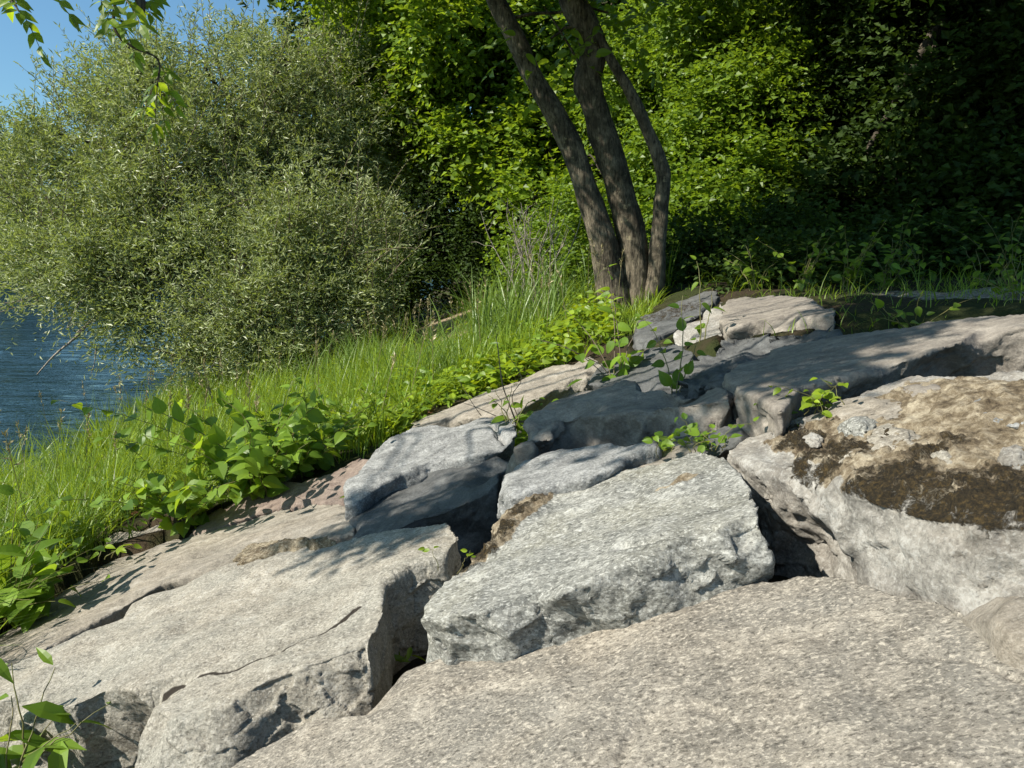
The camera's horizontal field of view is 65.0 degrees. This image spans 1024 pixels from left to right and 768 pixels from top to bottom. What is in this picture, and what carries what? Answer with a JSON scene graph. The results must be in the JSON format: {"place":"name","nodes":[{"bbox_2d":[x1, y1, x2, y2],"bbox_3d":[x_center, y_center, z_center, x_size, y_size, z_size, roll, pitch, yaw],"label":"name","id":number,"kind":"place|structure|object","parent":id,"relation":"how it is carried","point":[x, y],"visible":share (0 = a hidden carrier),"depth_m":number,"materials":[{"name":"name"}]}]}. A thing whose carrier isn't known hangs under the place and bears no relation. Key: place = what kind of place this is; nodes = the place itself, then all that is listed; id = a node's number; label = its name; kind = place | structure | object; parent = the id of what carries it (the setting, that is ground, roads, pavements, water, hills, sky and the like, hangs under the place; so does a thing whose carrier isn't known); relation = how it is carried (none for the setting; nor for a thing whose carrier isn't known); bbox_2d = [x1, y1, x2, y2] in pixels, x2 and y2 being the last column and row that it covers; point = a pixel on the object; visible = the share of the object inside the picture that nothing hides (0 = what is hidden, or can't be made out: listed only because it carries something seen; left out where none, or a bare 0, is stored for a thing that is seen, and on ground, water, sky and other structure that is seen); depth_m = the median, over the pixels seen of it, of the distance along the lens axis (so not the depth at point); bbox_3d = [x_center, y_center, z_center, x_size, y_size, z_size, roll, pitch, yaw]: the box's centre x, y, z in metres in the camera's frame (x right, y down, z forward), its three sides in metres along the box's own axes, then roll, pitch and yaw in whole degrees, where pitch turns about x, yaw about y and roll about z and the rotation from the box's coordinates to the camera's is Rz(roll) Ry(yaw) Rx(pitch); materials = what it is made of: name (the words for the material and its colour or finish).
{"place":"outdoors","nodes":[
{"label":"outdoors","id":0,"kind":"place"},
{"bbox_2d":[0,276,450,485],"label":"water","id":1,"kind":"structure","parent":0,"point":[22,383],"depth_m":17.82,"materials":[{"name":"blue liquid"}]},
{"bbox_2d":[1,218,476,275],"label":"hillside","id":2,"kind":"structure","parent":0,"point":[384,270],"depth_m":173.96,"materials":[{"name":"green plant"}]},
{"bbox_2d":[0,125,20,188],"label":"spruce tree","id":3,"kind":"object","parent":2,"relation":"on","point":[1,126],"visible":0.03,"depth_m":130.40,"materials":[{"name":"green plant"}]},
{"bbox_2d":[0,0,497,213],"label":"sky","id":4,"kind":"structure","parent":0,"point":[14,46],"materials":[{"name":"blue"}]},
{"bbox_2d":[404,304,476,351],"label":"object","id":5,"kind":"structure","parent":0,"point":[443,324],"depth_m":19.80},
{"bbox_2d":[0,1,1023,767],"bbox_3d":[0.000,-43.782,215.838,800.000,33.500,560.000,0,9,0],"label":"ground","id":6,"kind":"structure","parent":0,"point":[848,323],"depth_m":5.62,"materials":[{"name":"soil"}]},
{"bbox_2d":[0,195,51,264],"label":"tree","id":7,"kind":"object","parent":6,"relation":"on","point":[9,223],"depth_m":121.35,"materials":[{"name":"green plant"}]},
{"bbox_2d":[0,200,62,275],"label":"tree","id":8,"kind":"object","parent":6,"relation":"on","point":[14,236],"visible":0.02,"depth_m":121.12,"materials":[{"name":"green plant"}]},
{"bbox_2d":[0,484,109,633],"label":"dock plant","id":9,"kind":"object","parent":6,"relation":"on","point":[32,599],"visible":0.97,"depth_m":4.70,"materials":[{"name":"green plant"}]},
{"bbox_2d":[0,0,187,145],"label":"ash tree","id":10,"kind":"object","parent":6,"relation":"on","point":[140,8],"visible":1,"depth_m":3.95,"materials":[{"name":"green plant"}]},
{"bbox_2d":[89,538,141,560],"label":"seedling","id":11,"kind":"object","parent":6,"relation":"on","point":[119,548],"visible":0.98,"depth_m":5.41,"materials":[{"name":"green plant"}]},
{"bbox_2d":[106,525,162,543],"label":"boulder","id":12,"kind":"object","parent":6,"relation":"on","point":[120,536],"visible":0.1,"depth_m":5.95,"materials":[{"name":"grey stone"}]},
{"bbox_2d":[128,507,140,515],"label":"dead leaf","id":13,"kind":"object","parent":6,"relation":"on","point":[137,512],"visible":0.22,"depth_m":6.45,"materials":[{"name":"brown plant"}]},
{"bbox_2d":[50,433,299,537],"bbox_3d":[-2.212,0.734,5.400,1.537,0.776,1.064,-5,10,-29],"label":"knotweed","id":14,"kind":"object","parent":6,"relation":"on","point":[190,496],"visible":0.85,"depth_m":5.44,"materials":[{"name":"green plant"}]},
{"bbox_2d":[0,504,355,666],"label":"boulder","id":15,"kind":"object","parent":6,"relation":"on","point":[134,578],"visible":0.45,"depth_m":4.70,"materials":[{"name":"grey stone"}]},
{"bbox_2d":[189,458,368,536],"bbox_3d":[-1.531,1.039,5.532,1.342,1.081,0.550,3,9,21],"label":"boulder","id":16,"kind":"object","parent":15,"relation":"on","point":[324,490],"visible":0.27,"depth_m":5.43,"materials":[{"name":"stone"}]},
{"bbox_2d":[233,535,336,565],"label":"boulder","id":17,"kind":"object","parent":15,"relation":"on","point":[252,552],"visible":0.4,"depth_m":4.13,"materials":[{"name":"grey stone"}]},
{"bbox_2d":[51,377,355,505],"bbox_3d":[-2.076,0.427,5.703,1.652,0.920,1.337,4,10,23],"label":"knotweed","id":18,"kind":"object","parent":6,"relation":"on","point":[258,460],"visible":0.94,"depth_m":5.56,"materials":[{"name":"green plant"}]},
{"bbox_2d":[0,0,445,349],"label":"willow tree","id":19,"kind":"object","parent":6,"relation":"on","point":[282,90],"visible":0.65,"depth_m":15.88,"materials":[{"name":"green plant"}]},
{"bbox_2d":[0,99,448,401],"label":"willow shrub","id":20,"kind":"object","parent":6,"relation":"on","point":[265,316],"visible":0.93,"depth_m":14.30,"materials":[{"name":"green plant"}]},
{"bbox_2d":[37,284,168,374],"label":"fallen branch","id":21,"kind":"object","parent":20,"relation":"attached to","point":[79,331],"visible":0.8,"depth_m":14.53,"materials":[{"name":"brown wood"}]},
{"bbox_2d":[0,523,462,767],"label":"boulder","id":22,"kind":"object","parent":6,"relation":"on","point":[233,664],"visible":0.82,"depth_m":3.08,"materials":[{"name":"beige stone"}]},
{"bbox_2d":[0,647,110,767],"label":"knotweed","id":23,"kind":"object","parent":22,"relation":"on","point":[32,750],"visible":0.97,"depth_m":2.96,"materials":[{"name":"green plant"}]},
{"bbox_2d":[217,355,328,400],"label":"reed clump","id":24,"kind":"object","parent":6,"relation":"on","point":[278,374],"visible":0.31,"depth_m":12.67,"materials":[{"name":"green plant"}]},
{"bbox_2d":[207,390,383,481],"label":"knotweed","id":25,"kind":"object","parent":6,"relation":"on","point":[308,466],"visible":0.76,"depth_m":5.71,"materials":[{"name":"green plant"}]},
{"bbox_2d":[0,292,599,567],"bbox_3d":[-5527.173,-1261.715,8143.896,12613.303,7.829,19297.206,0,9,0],"label":"weedy cover","id":26,"kind":"object","parent":6,"relation":"on","point":[329,444],"visible":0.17,"depth_m":6.71,"materials":[{"name":"green plant"}]},
{"bbox_2d":[1,281,621,662],"bbox_3d":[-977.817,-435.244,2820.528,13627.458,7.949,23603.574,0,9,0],"label":"ground cover","id":27,"kind":"object","parent":6,"relation":"on","point":[491,376],"visible":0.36,"depth_m":6.75,"materials":[{"name":"green plant"}]},
{"bbox_2d":[262,383,375,437],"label":"knotweed","id":28,"kind":"object","parent":6,"relation":"on","point":[319,399],"visible":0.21,"depth_m":6.80,"materials":[{"name":"green plant"}]},
{"bbox_2d":[287,0,365,327],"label":"ash tree","id":29,"kind":"object","parent":6,"relation":"on","point":[309,41],"depth_m":27.35,"materials":[{"name":"green plant"}]},
{"bbox_2d":[0,220,655,692],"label":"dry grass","id":30,"kind":"structure","parent":6,"relation":"on","point":[208,388],"depth_m":7.71,"materials":[{"name":"plant"}]},
{"bbox_2d":[218,0,465,330],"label":"forest tree","id":31,"kind":"object","parent":6,"relation":"on","point":[284,5],"visible":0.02,"depth_m":24.91,"materials":[{"name":"green plant"}]},
{"bbox_2d":[280,326,417,380],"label":"reed clump","id":32,"kind":"object","parent":6,"relation":"on","point":[349,355],"visible":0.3,"depth_m":11.47,"materials":[{"name":"green plant"}]},
{"bbox_2d":[308,388,420,443],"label":"knotweed","id":33,"kind":"object","parent":6,"relation":"on","point":[360,411],"visible":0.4,"depth_m":6.32,"materials":[{"name":"green plant"}]},
{"bbox_2d":[328,158,534,329],"bbox_3d":[-2.374,-4.275,23.766,6.446,5.891,6.424,-7,11,-37],"label":"forest shrub","id":34,"kind":"object","parent":6,"relation":"on","point":[457,227],"visible":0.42,"depth_m":23.59,"materials":[{"name":"green plant"}]},
{"bbox_2d":[339,304,525,396],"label":"reed clump","id":35,"kind":"object","parent":6,"relation":"on","point":[453,350],"visible":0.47,"depth_m":7.93,"materials":[{"name":"green plant"}]},
{"bbox_2d":[276,0,647,289],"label":"maple tree","id":36,"kind":"object","parent":6,"relation":"on","point":[434,43],"visible":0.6,"depth_m":16.75,"materials":[{"name":"green plant"}]},
{"bbox_2d":[413,92,539,299],"bbox_3d":[-0.800,-11.167,28.551,10.986,17.064,8.684,0,9,0],"label":"forest tree","id":37,"kind":"object","parent":6,"relation":"on","point":[503,213],"depth_m":29.63,"materials":[{"name":"green plant"}]},
{"bbox_2d":[398,263,595,350],"bbox_3d":[-0.108,-0.951,9.399,2.552,1.154,2.786,7,11,39],"label":"reed clump","id":38,"kind":"object","parent":6,"relation":"on","point":[490,311],"visible":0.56,"depth_m":9.47,"materials":[{"name":"green plant"}]},
{"bbox_2d":[409,357,600,446],"bbox_3d":[-0.054,0.359,6.073,1.487,1.060,0.865,0,9,0],"label":"boulder","id":39,"kind":"object","parent":6,"relation":"on","point":[550,384],"visible":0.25,"depth_m":6.04,"materials":[{"name":"grey stone"}]},
{"bbox_2d":[408,239,607,341],"bbox_3d":[0.291,-1.176,9.368,3.231,1.147,2.942,-4,10,-22],"label":"reed clump","id":40,"kind":"object","parent":6,"relation":"on","point":[539,294],"visible":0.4,"depth_m":9.21,"materials":[{"name":"green plant"}]},
{"bbox_2d":[0,238,1023,634],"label":"grass","id":41,"kind":"structure","parent":6,"relation":"on","point":[76,476],"depth_m":7.48,"materials":[{"name":"green plant"}]},
{"bbox_2d":[478,188,605,312],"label":"dry stalks","id":42,"kind":"object","parent":6,"relation":"on","point":[516,241],"visible":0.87,"depth_m":10.27,"materials":[{"name":"plant"}]},
{"bbox_2d":[349,419,735,569],"bbox_3d":[0.001,0.781,4.119,2.433,1.447,1.107,6,11,34],"label":"boulder","id":43,"kind":"object","parent":6,"relation":"on","point":[462,502],"visible":0.13,"depth_m":4.14,"materials":[{"name":"grey stone"}]},
{"bbox_2d":[343,417,516,520],"bbox_3d":[-0.481,0.689,4.989,1.032,0.867,1.158,0,9,0],"label":"boulder","id":44,"kind":"object","parent":43,"relation":"on","point":[413,456],"visible":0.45,"depth_m":4.84,"materials":[{"name":"grey stone"}]},
{"bbox_2d":[449,337,521,423],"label":"dead twig","id":45,"kind":"object","parent":44,"relation":"on","point":[503,390],"visible":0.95,"depth_m":5.12,"materials":[{"name":"brown wood"}]},
{"bbox_2d":[487,384,544,430],"bbox_3d":[0.023,0.155,5.135,0.374,0.280,0.278,0,9,0],"label":"sapling","id":46,"kind":"object","parent":44,"relation":"on","point":[503,417],"visible":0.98,"depth_m":5.09,"materials":[{"name":"green plant"}]},
{"bbox_2d":[475,162,615,306],"bbox_3d":[0.673,-2.160,13.086,2.276,2.865,3.651,-2,9,-13],"label":"elder bush","id":47,"kind":"object","parent":6,"relation":"on","point":[541,225],"visible":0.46,"depth_m":12.45,"materials":[{"name":"green plant"}]},
{"bbox_2d":[497,440,661,519],"bbox_3d":[0.279,0.572,3.524,0.687,0.707,0.693,0,9,0],"label":"boulder","id":48,"kind":"object","parent":6,"relation":"on","point":[560,471],"visible":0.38,"depth_m":3.29,"materials":[{"name":"grey stone"}]},
{"bbox_2d":[487,0,695,247],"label":"forest tree","id":49,"kind":"object","parent":6,"relation":"on","point":[615,4],"depth_m":24.74,"materials":[{"name":"green plant"}]},
{"bbox_2d":[421,452,775,664],"bbox_3d":[0.256,0.776,2.823,1.079,0.962,1.016,0,9,0],"label":"boulder","id":50,"kind":"object","parent":6,"relation":"on","point":[623,549],"visible":0.62,"depth_m":2.44,"materials":[{"name":"grey stone"}]},
{"bbox_2d":[418,546,475,573],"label":"seedling","id":51,"kind":"object","parent":50,"relation":"on","point":[427,550],"visible":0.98,"depth_m":2.91,"materials":[{"name":"green plant"}]},
{"bbox_2d":[503,380,732,479],"bbox_3d":[0.569,0.407,4.230,1.103,0.902,1.033,2,9,13],"label":"boulder","id":52,"kind":"object","parent":6,"relation":"on","point":[625,413],"visible":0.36,"depth_m":4.05,"materials":[{"name":"stone"}]},
{"bbox_2d":[231,576,1023,767],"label":"boulder","id":53,"kind":"object","parent":6,"relation":"on","point":[814,672],"visible":0.88,"depth_m":1.93,"materials":[{"name":"stone"}]},
{"bbox_2d":[588,344,698,393],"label":"boulder","id":54,"kind":"object","parent":6,"relation":"on","point":[644,374],"visible":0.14,"depth_m":5.29,"materials":[{"name":"grey stone"}]},
{"bbox_2d":[530,264,671,381],"bbox_3d":[0.593,-0.366,5.350,0.965,0.858,0.529,0,9,0],"label":"sapling","id":55,"kind":"object","parent":54,"relation":"on","point":[625,364],"visible":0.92,"depth_m":5.38,"materials":[{"name":"green plant"}]},
{"bbox_2d":[690,255,726,341],"bbox_3d":[1.282,-0.568,5.323,0.191,0.564,0.225,-4,10,-26],"label":"sapling","id":56,"kind":"object","parent":54,"relation":"on","point":[700,327],"visible":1,"depth_m":5.28,"materials":[{"name":"green plant"}]},
{"bbox_2d":[579,215,738,283],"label":"bush","id":57,"kind":"object","parent":6,"relation":"on","point":[667,255],"visible":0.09,"depth_m":10.43,"materials":[{"name":"green plant"}]},
{"bbox_2d":[637,443,699,467],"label":"boulder","id":58,"kind":"object","parent":6,"relation":"on","point":[679,451],"visible":0.06,"depth_m":3.29,"materials":[{"name":"grey stone"}]},
{"bbox_2d":[642,423,720,458],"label":"strawberry plant","id":59,"kind":"object","parent":58,"relation":"on","point":[665,444],"visible":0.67,"depth_m":3.33,"materials":[{"name":"green plant"}]},
{"bbox_2d":[653,413,759,452],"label":"strawberry plant","id":60,"kind":"object","parent":58,"relation":"on","point":[691,430],"visible":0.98,"depth_m":3.24,"materials":[{"name":"green plant"}]},
{"bbox_2d":[632,290,719,349],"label":"boulder","id":61,"kind":"object","parent":6,"relation":"on","point":[664,321],"visible":0.37,"depth_m":7.00,"materials":[{"name":"grey stone"}]},
{"bbox_2d":[673,302,722,345],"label":"boulder","id":62,"kind":"object","parent":6,"relation":"on","point":[712,329],"visible":0.24,"depth_m":6.10,"materials":[{"name":"beige stone"}]},
{"bbox_2d":[461,0,944,314],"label":"multi stem tree","id":63,"kind":"object","parent":6,"relation":"on","point":[591,57],"visible":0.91,"depth_m":9.01,"materials":[{"name":"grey plant"}]},
{"bbox_2d":[667,425,749,459],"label":"boulder","id":64,"kind":"object","parent":6,"relation":"on","point":[733,443],"visible":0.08,"depth_m":3.45,"materials":[{"name":"grey stone"}]},
{"bbox_2d":[558,0,859,253],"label":"hazel bush","id":65,"kind":"object","parent":6,"relation":"on","point":[709,125],"visible":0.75,"depth_m":12.44,"materials":[{"name":"green plant"}]},
{"bbox_2d":[673,325,842,398],"bbox_3d":[1.270,0.063,4.657,1.156,0.838,1.008,-5,10,-31],"label":"boulder","id":66,"kind":"object","parent":6,"relation":"on","point":[706,374],"visible":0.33,"depth_m":4.62,"materials":[{"name":"grey stone"}]},
{"bbox_2d":[635,295,705,392],"bbox_3d":[0.894,-0.219,4.459,0.383,0.548,0.310,8,12,41],"label":"sapling","id":67,"kind":"object","parent":66,"relation":"on","point":[665,379],"visible":0.98,"depth_m":4.39,"materials":[{"name":"green plant"}]},
{"bbox_2d":[720,239,795,290],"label":"weed","id":68,"kind":"object","parent":6,"relation":"on","point":[755,284],"visible":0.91,"depth_m":7.61,"materials":[{"name":"green plant"}]},
{"bbox_2d":[643,188,906,286],"bbox_3d":[2.978,-1.347,9.929,3.566,2.030,2.089,9,12,44],"label":"bramble bush","id":69,"kind":"object","parent":6,"relation":"on","point":[701,244],"visible":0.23,"depth_m":9.80,"materials":[{"name":"green plant"}]},
{"bbox_2d":[719,295,835,339],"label":"boulder","id":70,"kind":"object","parent":6,"relation":"on","point":[742,318],"visible":0.34,"depth_m":5.32,"materials":[{"name":"stone"}]},
{"bbox_2d":[755,228,839,291],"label":"weed","id":71,"kind":"object","parent":6,"relation":"on","point":[800,282],"visible":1,"depth_m":6.90,"materials":[{"name":"green plant"}]},
{"bbox_2d":[681,210,936,293],"bbox_3d":[2.768,-0.875,8.012,1.772,1.668,2.678,-8,12,-41],"label":"bramble bush","id":72,"kind":"object","parent":6,"relation":"on","point":[787,276],"visible":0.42,"depth_m":7.70,"materials":[{"name":"green plant"}]},
{"bbox_2d":[716,0,1000,238],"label":"alder tree","id":73,"kind":"object","parent":6,"relation":"on","point":[868,40],"visible":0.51,"depth_m":11.73,"materials":[{"name":"green plant"}]},
{"bbox_2d":[831,219,886,290],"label":"weed","id":74,"kind":"object","parent":6,"relation":"on","point":[855,263],"visible":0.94,"depth_m":6.48,"materials":[{"name":"green plant"}]},
{"bbox_2d":[722,314,1023,436],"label":"boulder","id":75,"kind":"object","parent":6,"relation":"on","point":[861,363],"visible":0.52,"depth_m":3.54,"materials":[{"name":"stone"}]},
{"bbox_2d":[727,370,1023,615],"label":"boulder","id":76,"kind":"object","parent":6,"relation":"on","point":[911,487],"visible":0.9,"depth_m":2.38,"materials":[{"name":"beige stone"}]},
{"bbox_2d":[754,403,803,424],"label":"clover plant","id":77,"kind":"object","parent":76,"relation":"on","point":[794,412],"visible":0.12,"depth_m":3.21,"materials":[{"name":"green plant"}]},
{"bbox_2d":[769,377,848,417],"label":"clover plant","id":78,"kind":"object","parent":76,"relation":"on","point":[815,396],"visible":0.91,"depth_m":3.12,"materials":[{"name":"green plant"}]},
{"bbox_2d":[868,233,919,290],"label":"weed","id":79,"kind":"object","parent":6,"relation":"on","point":[881,276],"visible":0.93,"depth_m":6.69,"materials":[{"name":"green plant"}]},
{"bbox_2d":[891,199,928,285],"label":"weed","id":80,"kind":"object","parent":6,"relation":"on","point":[907,231],"visible":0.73,"depth_m":7.37,"materials":[{"name":"green plant"}]},
{"bbox_2d":[888,240,949,285],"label":"weed","id":81,"kind":"object","parent":6,"relation":"on","point":[923,266],"visible":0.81,"depth_m":7.09,"materials":[{"name":"green plant"}]},
{"bbox_2d":[816,198,1023,279],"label":"bramble bush","id":82,"kind":"object","parent":6,"relation":"on","point":[943,242],"visible":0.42,"depth_m":8.83,"materials":[{"name":"green plant"}]},
{"bbox_2d":[870,290,979,328],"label":"weed","id":83,"kind":"object","parent":6,"relation":"on","point":[879,303],"visible":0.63,"depth_m":4.58,"materials":[{"name":"green plant"}]},
{"bbox_2d":[829,0,1023,269],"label":"alder tree","id":84,"kind":"object","parent":6,"relation":"on","point":[976,165],"visible":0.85,"depth_m":10.34,"materials":[{"name":"green plant"}]},
{"bbox_2d":[930,204,1023,282],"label":"weed","id":85,"kind":"object","parent":6,"relation":"on","point":[1011,266],"visible":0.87,"depth_m":7.29,"materials":[{"name":"green plant"}]},
{"bbox_2d":[940,0,1022,42],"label":"forest tree","id":86,"kind":"object","parent":6,"relation":"on","point":[982,8],"visible":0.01,"depth_m":16.86,"materials":[{"name":"green plant"}]},
{"bbox_2d":[962,246,1017,287],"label":"weed","id":87,"kind":"object","parent":6,"relation":"on","point":[979,274],"visible":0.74,"depth_m":6.56,"materials":[{"name":"green plant"}]},
{"bbox_2d":[962,596,1023,669],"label":"boulder","id":88,"kind":"object","parent":6,"relation":"on","point":[997,624],"visible":0.4,"depth_m":1.70,"materials":[{"name":"grey stone"}]},
{"bbox_2d":[966,249,1023,298],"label":"weed","id":89,"kind":"object","parent":6,"relation":"on","point":[1008,273],"visible":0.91,"depth_m":5.19,"materials":[{"name":"green plant"}]}
]}

